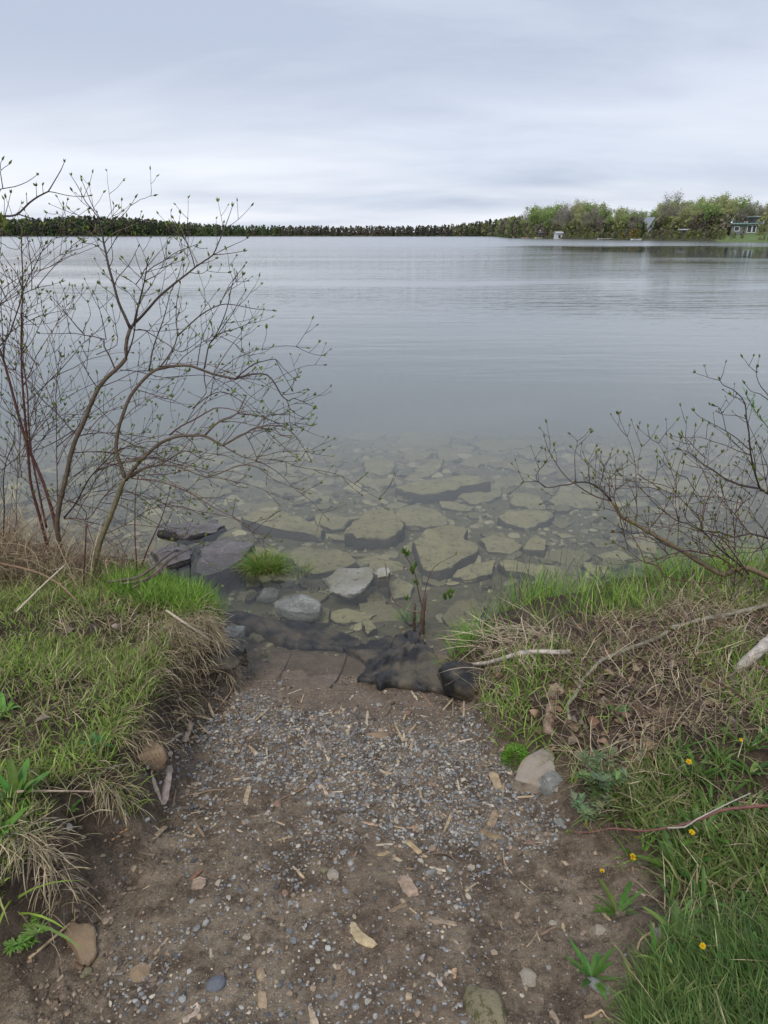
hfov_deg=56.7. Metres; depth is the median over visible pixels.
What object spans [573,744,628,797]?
plant
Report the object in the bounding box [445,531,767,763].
fallen twigs
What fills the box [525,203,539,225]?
tree
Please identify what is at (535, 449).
sunken stone
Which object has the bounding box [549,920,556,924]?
pebble
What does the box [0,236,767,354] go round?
lake water
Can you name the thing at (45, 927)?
grass tuft
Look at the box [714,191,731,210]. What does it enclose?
tree
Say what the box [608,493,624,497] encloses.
sunken stone
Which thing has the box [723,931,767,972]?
weed
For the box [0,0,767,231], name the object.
sky
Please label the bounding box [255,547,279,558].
sunken rock
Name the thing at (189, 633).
straw tuft
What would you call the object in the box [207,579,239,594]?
sunken stone
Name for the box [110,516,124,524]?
sunken stone
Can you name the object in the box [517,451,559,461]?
sunken rock
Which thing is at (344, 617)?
sunken rock
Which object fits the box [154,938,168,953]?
wood splinter
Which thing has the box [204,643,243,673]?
rock
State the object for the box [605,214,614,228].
tree
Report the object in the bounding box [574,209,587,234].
tree
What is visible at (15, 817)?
plant
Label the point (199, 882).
pebble
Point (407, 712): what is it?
pebble
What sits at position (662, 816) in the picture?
weed
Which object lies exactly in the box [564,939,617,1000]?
plant
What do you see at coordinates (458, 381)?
ground
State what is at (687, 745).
weed
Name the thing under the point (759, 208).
tree
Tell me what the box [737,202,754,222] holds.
tree
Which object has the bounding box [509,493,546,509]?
sunken rock
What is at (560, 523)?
sunken stone
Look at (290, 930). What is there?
pebble
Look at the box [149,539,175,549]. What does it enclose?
sunken stone
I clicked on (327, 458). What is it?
sunken stone
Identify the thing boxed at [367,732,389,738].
chip
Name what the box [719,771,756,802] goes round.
weed
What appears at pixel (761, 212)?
tree
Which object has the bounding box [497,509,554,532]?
sunken rock
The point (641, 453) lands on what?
sunken stone
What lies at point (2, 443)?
sunken stone
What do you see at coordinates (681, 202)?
tree
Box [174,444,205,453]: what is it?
sunken stone
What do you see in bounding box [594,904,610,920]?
wood splinter
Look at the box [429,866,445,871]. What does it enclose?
wood splinter
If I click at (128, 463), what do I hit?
sunken rock
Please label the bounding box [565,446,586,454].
sunken stone
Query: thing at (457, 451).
sunken stone
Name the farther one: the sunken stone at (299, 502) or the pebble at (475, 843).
the sunken stone at (299, 502)
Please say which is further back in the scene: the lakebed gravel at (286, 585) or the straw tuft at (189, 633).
the lakebed gravel at (286, 585)
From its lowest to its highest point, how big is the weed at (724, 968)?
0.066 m
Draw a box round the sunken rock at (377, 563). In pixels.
[357,556,405,572]
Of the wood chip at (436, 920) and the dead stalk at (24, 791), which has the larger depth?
the dead stalk at (24, 791)
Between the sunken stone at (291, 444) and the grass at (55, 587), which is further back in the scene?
the sunken stone at (291, 444)
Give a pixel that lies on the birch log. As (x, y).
(762, 644)
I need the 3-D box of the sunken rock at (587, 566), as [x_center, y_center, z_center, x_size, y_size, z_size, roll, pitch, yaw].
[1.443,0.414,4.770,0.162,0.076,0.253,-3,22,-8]
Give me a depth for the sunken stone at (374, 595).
4.28 m
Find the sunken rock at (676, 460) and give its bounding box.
[661,454,689,474]
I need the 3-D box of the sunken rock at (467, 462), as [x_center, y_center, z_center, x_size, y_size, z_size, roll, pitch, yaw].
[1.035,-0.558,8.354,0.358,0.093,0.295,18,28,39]
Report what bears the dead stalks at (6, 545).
on the ground at (458, 381)
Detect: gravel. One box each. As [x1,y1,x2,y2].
[0,433,767,661]
[2,677,641,1023]
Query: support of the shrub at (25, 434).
on the ground at (458, 381)
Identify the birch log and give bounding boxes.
[733,634,767,673]
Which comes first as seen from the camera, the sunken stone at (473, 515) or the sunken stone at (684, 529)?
the sunken stone at (684, 529)
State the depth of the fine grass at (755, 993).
1.53 m
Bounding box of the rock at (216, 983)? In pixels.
[205,975,225,991]
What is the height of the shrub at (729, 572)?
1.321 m
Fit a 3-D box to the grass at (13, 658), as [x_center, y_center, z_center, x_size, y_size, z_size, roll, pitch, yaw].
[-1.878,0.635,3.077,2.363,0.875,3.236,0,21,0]
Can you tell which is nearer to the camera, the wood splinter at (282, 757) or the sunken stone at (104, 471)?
the wood splinter at (282, 757)
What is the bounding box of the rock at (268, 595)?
[258,587,278,603]
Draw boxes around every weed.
[637,747,672,781]
[640,807,671,833]
[642,898,703,945]
[660,882,700,931]
[668,814,703,849]
[669,725,703,752]
[683,919,746,968]
[684,865,726,914]
[690,929,744,967]
[691,864,740,892]
[692,781,727,814]
[697,788,732,832]
[701,748,736,774]
[704,735,741,772]
[709,935,760,979]
[715,958,757,997]
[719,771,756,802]
[723,891,765,925]
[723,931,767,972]
[726,809,767,832]
[726,906,758,931]
[727,795,767,825]
[728,757,767,775]
[728,809,767,825]
[732,865,766,912]
[750,789,767,809]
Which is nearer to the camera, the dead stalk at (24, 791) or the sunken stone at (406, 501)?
the dead stalk at (24, 791)
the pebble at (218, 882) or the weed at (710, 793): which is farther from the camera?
the weed at (710, 793)
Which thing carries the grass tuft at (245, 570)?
in the lake water
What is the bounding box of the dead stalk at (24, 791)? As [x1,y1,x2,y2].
[16,790,110,792]
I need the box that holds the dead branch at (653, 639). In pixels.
[566,603,767,719]
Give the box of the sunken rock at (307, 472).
[297,466,336,476]
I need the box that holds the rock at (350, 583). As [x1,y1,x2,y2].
[323,567,373,599]
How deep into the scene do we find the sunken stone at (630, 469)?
8.01 m
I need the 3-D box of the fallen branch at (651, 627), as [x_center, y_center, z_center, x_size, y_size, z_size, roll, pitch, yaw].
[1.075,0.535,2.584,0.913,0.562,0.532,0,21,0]
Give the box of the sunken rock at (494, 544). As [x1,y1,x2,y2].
[477,534,522,554]
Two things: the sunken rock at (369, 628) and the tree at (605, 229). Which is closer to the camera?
the sunken rock at (369, 628)
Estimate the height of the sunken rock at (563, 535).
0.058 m
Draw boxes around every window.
[746,225,751,232]
[751,225,756,232]
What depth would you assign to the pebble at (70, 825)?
1.86 m
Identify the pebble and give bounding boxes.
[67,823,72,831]
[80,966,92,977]
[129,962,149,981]
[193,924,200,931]
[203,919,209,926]
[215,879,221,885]
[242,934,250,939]
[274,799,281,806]
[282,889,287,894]
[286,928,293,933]
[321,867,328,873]
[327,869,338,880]
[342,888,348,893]
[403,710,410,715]
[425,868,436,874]
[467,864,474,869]
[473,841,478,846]
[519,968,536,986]
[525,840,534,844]
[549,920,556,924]
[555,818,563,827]
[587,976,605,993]
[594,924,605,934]
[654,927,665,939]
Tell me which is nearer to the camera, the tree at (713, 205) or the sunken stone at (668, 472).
the sunken stone at (668, 472)
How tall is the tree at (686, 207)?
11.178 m
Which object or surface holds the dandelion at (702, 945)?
on the ground at (458, 381)
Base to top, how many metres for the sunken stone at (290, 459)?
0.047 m
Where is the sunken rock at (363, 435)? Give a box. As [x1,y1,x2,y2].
[345,431,386,440]
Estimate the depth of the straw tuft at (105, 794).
1.99 m
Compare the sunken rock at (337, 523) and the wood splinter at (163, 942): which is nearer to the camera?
the wood splinter at (163, 942)
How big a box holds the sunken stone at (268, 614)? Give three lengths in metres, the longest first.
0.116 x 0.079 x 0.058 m
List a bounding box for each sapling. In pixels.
[83,523,86,588]
[134,476,170,573]
[385,547,474,634]
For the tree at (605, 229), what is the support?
on the ground at (458, 381)
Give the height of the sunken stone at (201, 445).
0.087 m
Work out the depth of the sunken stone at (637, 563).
4.92 m
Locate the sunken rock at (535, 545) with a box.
[523,535,546,557]
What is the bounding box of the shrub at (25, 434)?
[0,169,177,559]
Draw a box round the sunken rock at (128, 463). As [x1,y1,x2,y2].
[101,459,154,466]
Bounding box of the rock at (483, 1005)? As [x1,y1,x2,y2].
[463,984,506,1023]
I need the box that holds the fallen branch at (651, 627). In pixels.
[562,594,767,709]
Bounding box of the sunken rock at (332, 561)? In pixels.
[284,546,359,579]
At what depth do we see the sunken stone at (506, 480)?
7.30 m
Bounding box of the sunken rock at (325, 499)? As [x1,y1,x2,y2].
[318,495,330,503]
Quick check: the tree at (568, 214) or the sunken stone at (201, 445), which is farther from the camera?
the tree at (568, 214)
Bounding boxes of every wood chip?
[74,961,83,970]
[151,772,161,801]
[153,826,167,839]
[161,765,172,805]
[165,733,181,745]
[181,721,192,742]
[182,1002,200,1022]
[190,870,202,880]
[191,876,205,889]
[236,874,248,890]
[243,785,251,801]
[257,967,267,1008]
[298,791,311,800]
[308,1005,318,1023]
[318,784,327,794]
[350,922,377,948]
[361,821,374,825]
[377,851,388,856]
[389,903,406,911]
[405,839,427,857]
[427,916,457,925]
[428,971,443,986]
[451,968,456,978]
[464,883,476,891]
[480,828,502,839]
[487,809,497,827]
[489,772,501,788]
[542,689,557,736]
[636,736,645,765]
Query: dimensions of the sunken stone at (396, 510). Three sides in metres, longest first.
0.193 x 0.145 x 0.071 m
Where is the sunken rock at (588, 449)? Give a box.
[583,445,629,458]
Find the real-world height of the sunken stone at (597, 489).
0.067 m
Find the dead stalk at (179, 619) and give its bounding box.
[165,609,242,662]
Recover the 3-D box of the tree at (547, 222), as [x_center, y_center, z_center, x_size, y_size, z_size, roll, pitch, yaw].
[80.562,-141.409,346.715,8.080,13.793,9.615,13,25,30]
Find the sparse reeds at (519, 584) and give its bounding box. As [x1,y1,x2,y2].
[450,533,601,643]
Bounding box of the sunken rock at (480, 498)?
[457,486,501,505]
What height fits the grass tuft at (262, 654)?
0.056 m
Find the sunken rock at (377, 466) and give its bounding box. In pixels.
[362,457,395,475]
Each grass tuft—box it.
[0,814,84,950]
[64,728,172,823]
[221,543,299,584]
[224,557,279,580]
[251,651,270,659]
[272,555,326,579]
[389,603,418,621]
[430,610,517,665]
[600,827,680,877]
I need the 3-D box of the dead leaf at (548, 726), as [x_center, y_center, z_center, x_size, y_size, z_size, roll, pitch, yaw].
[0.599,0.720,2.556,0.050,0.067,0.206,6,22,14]
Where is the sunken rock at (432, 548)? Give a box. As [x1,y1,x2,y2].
[412,525,478,581]
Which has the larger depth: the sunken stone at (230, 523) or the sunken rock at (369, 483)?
the sunken rock at (369, 483)
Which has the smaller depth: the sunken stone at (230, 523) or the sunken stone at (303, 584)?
the sunken stone at (303, 584)
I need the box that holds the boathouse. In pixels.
[553,231,563,238]
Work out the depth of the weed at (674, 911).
1.67 m
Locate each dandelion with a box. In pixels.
[593,869,644,919]
[629,817,716,895]
[663,801,729,845]
[668,743,729,786]
[699,910,767,980]
[719,725,767,751]
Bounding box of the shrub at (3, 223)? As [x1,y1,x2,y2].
[0,156,91,249]
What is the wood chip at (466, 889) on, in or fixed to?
on the ground at (458, 381)
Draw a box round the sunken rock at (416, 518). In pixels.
[396,505,448,532]
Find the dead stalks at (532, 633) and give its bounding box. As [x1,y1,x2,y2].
[438,587,561,671]
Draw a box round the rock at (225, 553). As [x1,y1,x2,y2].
[196,539,255,588]
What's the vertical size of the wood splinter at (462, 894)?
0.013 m
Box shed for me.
[678,229,689,236]
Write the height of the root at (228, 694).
0.087 m
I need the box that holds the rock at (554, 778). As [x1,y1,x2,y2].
[538,771,563,794]
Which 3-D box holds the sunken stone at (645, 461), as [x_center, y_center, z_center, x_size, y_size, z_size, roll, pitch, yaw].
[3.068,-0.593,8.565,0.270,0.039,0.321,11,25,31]
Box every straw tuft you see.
[0,788,104,934]
[60,761,156,829]
[140,612,236,707]
[174,592,257,695]
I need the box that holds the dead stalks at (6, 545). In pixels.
[0,483,186,599]
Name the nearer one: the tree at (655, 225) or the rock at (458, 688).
the rock at (458, 688)
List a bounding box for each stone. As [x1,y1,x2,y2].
[0,440,18,445]
[2,478,28,484]
[5,492,29,506]
[12,464,27,468]
[28,502,74,512]
[45,510,51,518]
[46,445,55,449]
[50,456,63,462]
[59,463,89,468]
[59,473,97,484]
[64,445,82,449]
[65,483,80,492]
[78,454,112,460]
[79,493,108,501]
[87,529,123,543]
[93,469,105,475]
[96,455,133,461]
[105,443,121,448]
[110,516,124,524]
[121,492,137,496]
[131,514,168,530]
[132,477,155,486]
[134,485,148,494]
[140,469,162,476]
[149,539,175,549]
[154,557,199,577]
[166,440,178,443]
[173,483,194,492]
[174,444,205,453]
[180,461,209,469]
[180,488,232,499]
[185,440,223,445]
[187,542,209,550]
[195,443,207,447]
[196,543,210,554]
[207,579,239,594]
[218,518,251,536]
[224,485,240,491]
[230,473,245,476]
[231,447,262,454]
[233,478,243,484]
[242,536,259,544]
[245,577,262,591]
[245,591,255,604]
[246,453,284,462]
[250,502,279,510]
[253,437,286,444]
[255,441,275,448]
[255,558,302,579]
[262,612,276,618]
[270,487,304,496]
[271,590,328,605]
[271,610,283,618]
[272,440,293,448]
[272,456,304,465]
[282,607,330,627]
[283,492,293,499]
[291,462,302,467]
[292,478,315,484]
[293,499,306,506]
[299,580,308,589]
[306,515,314,520]
[306,584,319,592]
[314,502,331,510]
[323,453,342,461]
[326,462,343,466]
[344,477,364,484]
[359,600,405,621]
[361,452,371,457]
[366,589,386,603]
[370,443,389,448]
[387,507,399,512]
[397,496,413,504]
[397,875,418,898]
[399,459,408,463]
[405,613,419,627]
[422,575,446,585]
[441,599,485,626]
[450,449,467,453]
[452,459,460,463]
[452,470,459,475]
[467,512,485,519]
[469,455,503,462]
[480,532,496,537]
[481,583,491,590]
[487,461,506,468]
[494,476,521,486]
[521,447,547,453]
[530,575,593,596]
[538,558,554,564]
[542,500,550,505]
[543,550,592,565]
[546,504,571,513]
[552,518,569,528]
[555,474,573,481]
[558,472,574,476]
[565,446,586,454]
[590,538,611,548]
[591,483,605,490]
[600,557,627,571]
[602,532,609,539]
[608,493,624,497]
[613,519,633,525]
[616,525,638,534]
[617,457,639,466]
[621,466,639,472]
[628,558,661,572]
[631,451,651,457]
[631,458,650,463]
[650,499,663,505]
[655,530,683,542]
[659,535,677,546]
[662,470,680,475]
[665,437,692,443]
[667,524,689,533]
[671,556,695,562]
[688,448,706,452]
[700,440,718,445]
[702,521,721,528]
[708,446,749,456]
[713,538,749,548]
[718,441,730,444]
[728,491,741,497]
[730,510,755,523]
[730,545,767,565]
[737,478,750,485]
[739,472,748,477]
[739,535,756,544]
[749,479,767,493]
[756,466,766,471]
[756,538,767,547]
[758,443,767,448]
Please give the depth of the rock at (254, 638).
3.70 m
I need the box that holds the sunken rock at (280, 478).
[266,474,297,483]
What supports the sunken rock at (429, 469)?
on the ground at (458, 381)
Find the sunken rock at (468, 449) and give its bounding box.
[450,444,475,452]
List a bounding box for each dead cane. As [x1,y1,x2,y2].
[0,562,76,600]
[15,564,65,612]
[108,527,235,582]
[119,534,223,584]
[132,548,200,588]
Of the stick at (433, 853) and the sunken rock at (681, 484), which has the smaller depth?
the stick at (433, 853)
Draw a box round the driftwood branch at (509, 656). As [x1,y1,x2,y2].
[472,649,572,665]
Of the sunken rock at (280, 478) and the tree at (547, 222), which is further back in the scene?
the tree at (547, 222)
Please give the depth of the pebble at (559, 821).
2.15 m
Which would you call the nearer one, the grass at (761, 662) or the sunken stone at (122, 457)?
the grass at (761, 662)
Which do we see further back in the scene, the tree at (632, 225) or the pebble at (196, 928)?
the tree at (632, 225)
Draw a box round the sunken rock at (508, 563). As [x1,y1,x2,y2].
[497,559,566,580]
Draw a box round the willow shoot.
[742,387,767,430]
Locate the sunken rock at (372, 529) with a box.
[344,509,404,550]
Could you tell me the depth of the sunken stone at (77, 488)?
7.00 m
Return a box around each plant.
[0,691,19,717]
[0,757,51,812]
[0,805,28,840]
[2,912,48,955]
[65,797,83,815]
[79,731,111,751]
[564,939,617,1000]
[568,788,612,822]
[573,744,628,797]
[608,704,632,720]
[647,920,678,967]
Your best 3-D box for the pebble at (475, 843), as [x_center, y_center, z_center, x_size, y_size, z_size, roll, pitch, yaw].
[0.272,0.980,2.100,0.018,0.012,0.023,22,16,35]
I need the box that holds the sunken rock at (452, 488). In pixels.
[395,475,490,503]
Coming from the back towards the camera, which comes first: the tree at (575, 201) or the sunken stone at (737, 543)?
the tree at (575, 201)
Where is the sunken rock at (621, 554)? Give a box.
[597,550,634,561]
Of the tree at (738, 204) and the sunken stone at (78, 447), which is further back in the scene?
the tree at (738, 204)
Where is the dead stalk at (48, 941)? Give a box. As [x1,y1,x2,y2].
[28,915,78,958]
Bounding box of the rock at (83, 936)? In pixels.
[62,921,96,966]
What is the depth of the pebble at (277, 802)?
2.30 m
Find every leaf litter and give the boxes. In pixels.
[17,595,119,722]
[473,583,767,791]
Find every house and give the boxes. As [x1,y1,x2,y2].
[638,217,655,235]
[727,223,763,235]
[747,216,767,231]
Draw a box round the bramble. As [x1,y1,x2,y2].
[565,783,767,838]
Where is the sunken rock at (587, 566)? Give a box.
[581,562,615,580]
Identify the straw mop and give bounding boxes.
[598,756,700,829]
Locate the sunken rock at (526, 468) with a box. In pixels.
[502,463,556,475]
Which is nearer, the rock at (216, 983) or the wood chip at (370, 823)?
the rock at (216, 983)
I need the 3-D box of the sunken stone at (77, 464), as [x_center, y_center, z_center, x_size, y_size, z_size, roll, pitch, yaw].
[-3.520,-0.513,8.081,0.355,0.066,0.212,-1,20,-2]
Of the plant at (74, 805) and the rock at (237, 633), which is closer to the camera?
the plant at (74, 805)
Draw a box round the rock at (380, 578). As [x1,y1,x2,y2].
[372,567,390,588]
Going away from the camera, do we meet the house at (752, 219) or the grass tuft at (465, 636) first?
the grass tuft at (465, 636)
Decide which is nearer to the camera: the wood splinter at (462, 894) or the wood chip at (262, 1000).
the wood chip at (262, 1000)
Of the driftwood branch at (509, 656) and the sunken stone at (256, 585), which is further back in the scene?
the sunken stone at (256, 585)
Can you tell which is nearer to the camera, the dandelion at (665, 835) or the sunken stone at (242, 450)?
the dandelion at (665, 835)
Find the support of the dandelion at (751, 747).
on the ground at (458, 381)
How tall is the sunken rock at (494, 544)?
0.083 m
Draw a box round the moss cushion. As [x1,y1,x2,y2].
[499,742,529,770]
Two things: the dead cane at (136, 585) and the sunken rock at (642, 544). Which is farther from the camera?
the sunken rock at (642, 544)
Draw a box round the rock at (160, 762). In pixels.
[137,740,166,770]
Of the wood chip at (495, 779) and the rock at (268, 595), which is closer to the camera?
the wood chip at (495, 779)
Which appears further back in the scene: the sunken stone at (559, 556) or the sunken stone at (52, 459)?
the sunken stone at (52, 459)
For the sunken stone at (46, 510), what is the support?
on the ground at (458, 381)
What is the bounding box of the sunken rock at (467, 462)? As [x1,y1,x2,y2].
[460,457,484,467]
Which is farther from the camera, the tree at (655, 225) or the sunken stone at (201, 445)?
the tree at (655, 225)
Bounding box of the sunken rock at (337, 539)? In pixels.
[328,534,344,543]
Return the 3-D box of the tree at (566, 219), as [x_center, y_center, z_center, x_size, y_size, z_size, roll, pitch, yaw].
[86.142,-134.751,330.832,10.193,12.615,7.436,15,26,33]
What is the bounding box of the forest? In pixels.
[0,215,522,237]
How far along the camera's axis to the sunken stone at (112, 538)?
5.43 m
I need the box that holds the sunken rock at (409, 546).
[403,542,412,553]
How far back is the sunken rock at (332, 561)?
4.83 m
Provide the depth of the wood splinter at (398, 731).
2.77 m
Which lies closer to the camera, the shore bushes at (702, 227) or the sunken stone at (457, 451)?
the sunken stone at (457, 451)
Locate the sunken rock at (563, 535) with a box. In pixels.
[555,533,574,538]
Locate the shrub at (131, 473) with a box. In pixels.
[0,166,397,587]
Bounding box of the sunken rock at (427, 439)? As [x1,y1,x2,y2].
[396,431,452,446]
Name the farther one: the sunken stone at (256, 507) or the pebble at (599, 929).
the sunken stone at (256, 507)
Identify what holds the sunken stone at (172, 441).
on the ground at (458, 381)
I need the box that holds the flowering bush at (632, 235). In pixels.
[629,229,638,238]
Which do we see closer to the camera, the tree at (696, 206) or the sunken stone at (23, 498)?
the sunken stone at (23, 498)
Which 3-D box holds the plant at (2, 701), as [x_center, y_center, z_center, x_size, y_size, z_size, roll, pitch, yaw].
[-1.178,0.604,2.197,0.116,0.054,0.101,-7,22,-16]
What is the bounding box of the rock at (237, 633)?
[224,625,245,653]
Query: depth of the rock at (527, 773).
2.35 m
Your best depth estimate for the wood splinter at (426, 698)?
3.07 m
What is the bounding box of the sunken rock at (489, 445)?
[473,438,528,451]
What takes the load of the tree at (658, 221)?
on the ground at (458, 381)
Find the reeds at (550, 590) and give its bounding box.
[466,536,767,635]
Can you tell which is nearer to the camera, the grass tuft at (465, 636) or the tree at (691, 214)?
the grass tuft at (465, 636)
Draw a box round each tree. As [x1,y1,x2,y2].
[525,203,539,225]
[527,210,539,229]
[531,205,549,226]
[541,208,557,230]
[544,201,567,219]
[549,205,570,230]
[553,207,565,221]
[559,210,572,224]
[560,202,580,231]
[569,202,587,225]
[570,199,584,221]
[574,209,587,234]
[582,205,599,230]
[583,199,607,220]
[588,202,600,219]
[596,207,611,224]
[596,207,612,225]
[603,223,606,237]
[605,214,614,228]
[612,206,628,228]
[613,206,628,217]
[619,212,639,218]
[620,214,631,223]
[627,212,646,229]
[632,210,648,220]
[639,221,644,236]
[649,207,657,216]
[650,211,669,227]
[652,204,660,217]
[652,221,656,235]
[656,192,685,226]
[657,200,672,216]
[667,196,695,207]
[669,207,685,233]
[680,201,692,217]
[680,205,693,228]
[686,197,709,213]
[688,198,706,216]
[689,209,702,223]
[693,197,723,223]
[705,197,728,223]
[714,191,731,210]
[720,197,740,222]
[722,194,751,220]
[732,203,743,222]
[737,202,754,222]
[738,201,757,222]
[739,198,762,222]
[751,203,767,215]
[756,203,767,215]
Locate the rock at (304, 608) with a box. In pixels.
[273,594,322,622]
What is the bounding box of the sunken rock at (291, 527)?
[241,510,325,542]
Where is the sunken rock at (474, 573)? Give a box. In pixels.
[451,560,495,583]
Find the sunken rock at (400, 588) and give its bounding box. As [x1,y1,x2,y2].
[388,578,413,600]
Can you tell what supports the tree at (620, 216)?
on the ground at (458, 381)
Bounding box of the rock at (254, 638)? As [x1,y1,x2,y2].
[248,633,264,643]
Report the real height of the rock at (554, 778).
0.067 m
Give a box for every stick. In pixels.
[188,789,225,795]
[278,777,316,799]
[431,852,459,862]
[502,850,533,892]
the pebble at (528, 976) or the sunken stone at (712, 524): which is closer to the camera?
the pebble at (528, 976)
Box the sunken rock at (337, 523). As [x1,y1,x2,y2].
[315,513,351,533]
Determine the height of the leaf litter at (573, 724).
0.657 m
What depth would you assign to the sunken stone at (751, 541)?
5.46 m
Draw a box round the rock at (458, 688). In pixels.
[437,660,485,701]
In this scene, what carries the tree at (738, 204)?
on the ground at (458, 381)
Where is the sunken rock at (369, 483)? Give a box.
[357,477,395,489]
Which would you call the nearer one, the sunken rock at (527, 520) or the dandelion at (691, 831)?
the dandelion at (691, 831)
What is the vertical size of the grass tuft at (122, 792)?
0.294 m
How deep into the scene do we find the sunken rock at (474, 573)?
4.70 m
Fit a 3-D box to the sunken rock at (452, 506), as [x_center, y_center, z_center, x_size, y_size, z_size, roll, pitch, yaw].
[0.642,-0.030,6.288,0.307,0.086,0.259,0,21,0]
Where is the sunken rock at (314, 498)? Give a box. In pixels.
[305,490,321,504]
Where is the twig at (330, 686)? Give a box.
[329,654,346,687]
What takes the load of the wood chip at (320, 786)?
on the ground at (458, 381)
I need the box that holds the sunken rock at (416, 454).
[404,449,433,459]
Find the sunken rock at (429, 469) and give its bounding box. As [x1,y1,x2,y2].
[409,458,443,478]
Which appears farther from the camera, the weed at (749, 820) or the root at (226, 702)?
the root at (226, 702)
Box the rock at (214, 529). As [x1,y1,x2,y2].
[157,519,227,544]
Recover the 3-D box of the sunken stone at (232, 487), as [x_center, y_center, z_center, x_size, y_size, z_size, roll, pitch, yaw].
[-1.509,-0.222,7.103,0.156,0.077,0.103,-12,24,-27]
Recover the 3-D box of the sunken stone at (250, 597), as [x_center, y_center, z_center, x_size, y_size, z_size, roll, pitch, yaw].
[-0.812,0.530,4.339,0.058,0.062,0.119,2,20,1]
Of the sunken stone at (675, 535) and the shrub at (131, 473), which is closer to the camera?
the shrub at (131, 473)
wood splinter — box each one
[55,959,59,978]
[138,850,154,855]
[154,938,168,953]
[172,789,176,806]
[193,819,204,837]
[208,703,214,717]
[230,927,235,937]
[279,748,286,765]
[292,866,304,878]
[376,843,392,845]
[379,770,400,775]
[383,930,396,945]
[394,722,402,740]
[421,693,431,705]
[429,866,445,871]
[443,812,452,831]
[458,886,465,901]
[517,795,534,797]
[540,926,555,934]
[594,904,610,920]
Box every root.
[213,697,238,715]
[214,671,233,711]
[526,915,539,946]
[584,1009,613,1023]
[637,922,654,956]
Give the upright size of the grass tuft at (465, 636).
0.280 m
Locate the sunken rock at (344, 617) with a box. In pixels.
[330,608,376,625]
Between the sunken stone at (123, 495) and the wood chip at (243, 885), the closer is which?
the wood chip at (243, 885)
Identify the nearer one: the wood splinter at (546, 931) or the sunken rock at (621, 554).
the wood splinter at (546, 931)
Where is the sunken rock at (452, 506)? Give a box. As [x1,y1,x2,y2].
[439,501,473,512]
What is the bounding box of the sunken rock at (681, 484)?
[632,476,704,495]
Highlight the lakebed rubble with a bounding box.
[0,441,767,633]
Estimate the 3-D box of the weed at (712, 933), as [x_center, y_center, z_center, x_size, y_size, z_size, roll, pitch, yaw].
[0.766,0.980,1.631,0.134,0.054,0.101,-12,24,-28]
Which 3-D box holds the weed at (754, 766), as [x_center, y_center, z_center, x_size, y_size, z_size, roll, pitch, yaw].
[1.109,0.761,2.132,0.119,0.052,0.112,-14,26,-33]
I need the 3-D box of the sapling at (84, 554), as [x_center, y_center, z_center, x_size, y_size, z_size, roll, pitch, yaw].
[-1.364,0.211,3.241,0.072,0.345,0.008,0,21,0]
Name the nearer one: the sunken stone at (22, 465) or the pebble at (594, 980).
the pebble at (594, 980)
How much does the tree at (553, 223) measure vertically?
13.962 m
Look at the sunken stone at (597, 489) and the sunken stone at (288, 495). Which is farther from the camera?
the sunken stone at (597, 489)
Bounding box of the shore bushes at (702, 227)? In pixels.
[500,212,767,240]
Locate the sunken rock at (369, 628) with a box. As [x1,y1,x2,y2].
[361,620,376,636]
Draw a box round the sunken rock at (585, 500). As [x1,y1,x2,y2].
[548,488,601,510]
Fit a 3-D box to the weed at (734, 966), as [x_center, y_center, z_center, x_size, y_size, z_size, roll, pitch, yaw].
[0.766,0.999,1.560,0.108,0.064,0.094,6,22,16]
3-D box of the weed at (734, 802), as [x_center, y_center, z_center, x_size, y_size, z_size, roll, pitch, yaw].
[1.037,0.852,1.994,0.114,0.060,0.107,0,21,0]
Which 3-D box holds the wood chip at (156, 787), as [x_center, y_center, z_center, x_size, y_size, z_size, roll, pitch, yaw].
[-0.713,0.857,2.211,0.023,0.080,0.066,-15,26,-34]
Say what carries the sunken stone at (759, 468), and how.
on the ground at (458, 381)
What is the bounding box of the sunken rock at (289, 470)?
[259,465,294,474]
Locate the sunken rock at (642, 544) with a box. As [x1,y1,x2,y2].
[626,537,658,554]
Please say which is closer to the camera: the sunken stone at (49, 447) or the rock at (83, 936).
the rock at (83, 936)
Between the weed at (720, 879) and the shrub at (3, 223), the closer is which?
the weed at (720, 879)
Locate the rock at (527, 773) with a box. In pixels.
[512,748,557,793]
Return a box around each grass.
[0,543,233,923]
[0,549,138,614]
[0,558,230,907]
[9,592,236,962]
[86,555,233,624]
[433,556,767,823]
[463,578,767,789]
[472,683,538,755]
[571,704,767,1023]
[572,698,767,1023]
[585,883,767,1023]
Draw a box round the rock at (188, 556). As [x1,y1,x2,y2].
[150,543,194,574]
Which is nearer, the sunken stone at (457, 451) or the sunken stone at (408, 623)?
the sunken stone at (408, 623)
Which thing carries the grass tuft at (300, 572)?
in the lake water
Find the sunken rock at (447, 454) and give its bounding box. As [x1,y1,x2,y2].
[436,448,461,460]
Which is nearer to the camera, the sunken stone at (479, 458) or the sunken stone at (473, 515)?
the sunken stone at (473, 515)
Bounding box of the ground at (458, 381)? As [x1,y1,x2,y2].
[0,231,767,1023]
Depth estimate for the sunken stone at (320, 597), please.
4.36 m
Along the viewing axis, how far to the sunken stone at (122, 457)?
8.56 m
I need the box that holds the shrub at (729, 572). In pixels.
[509,353,767,605]
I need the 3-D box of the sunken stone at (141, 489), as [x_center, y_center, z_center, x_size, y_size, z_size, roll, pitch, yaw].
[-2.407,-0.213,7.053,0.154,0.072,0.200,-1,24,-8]

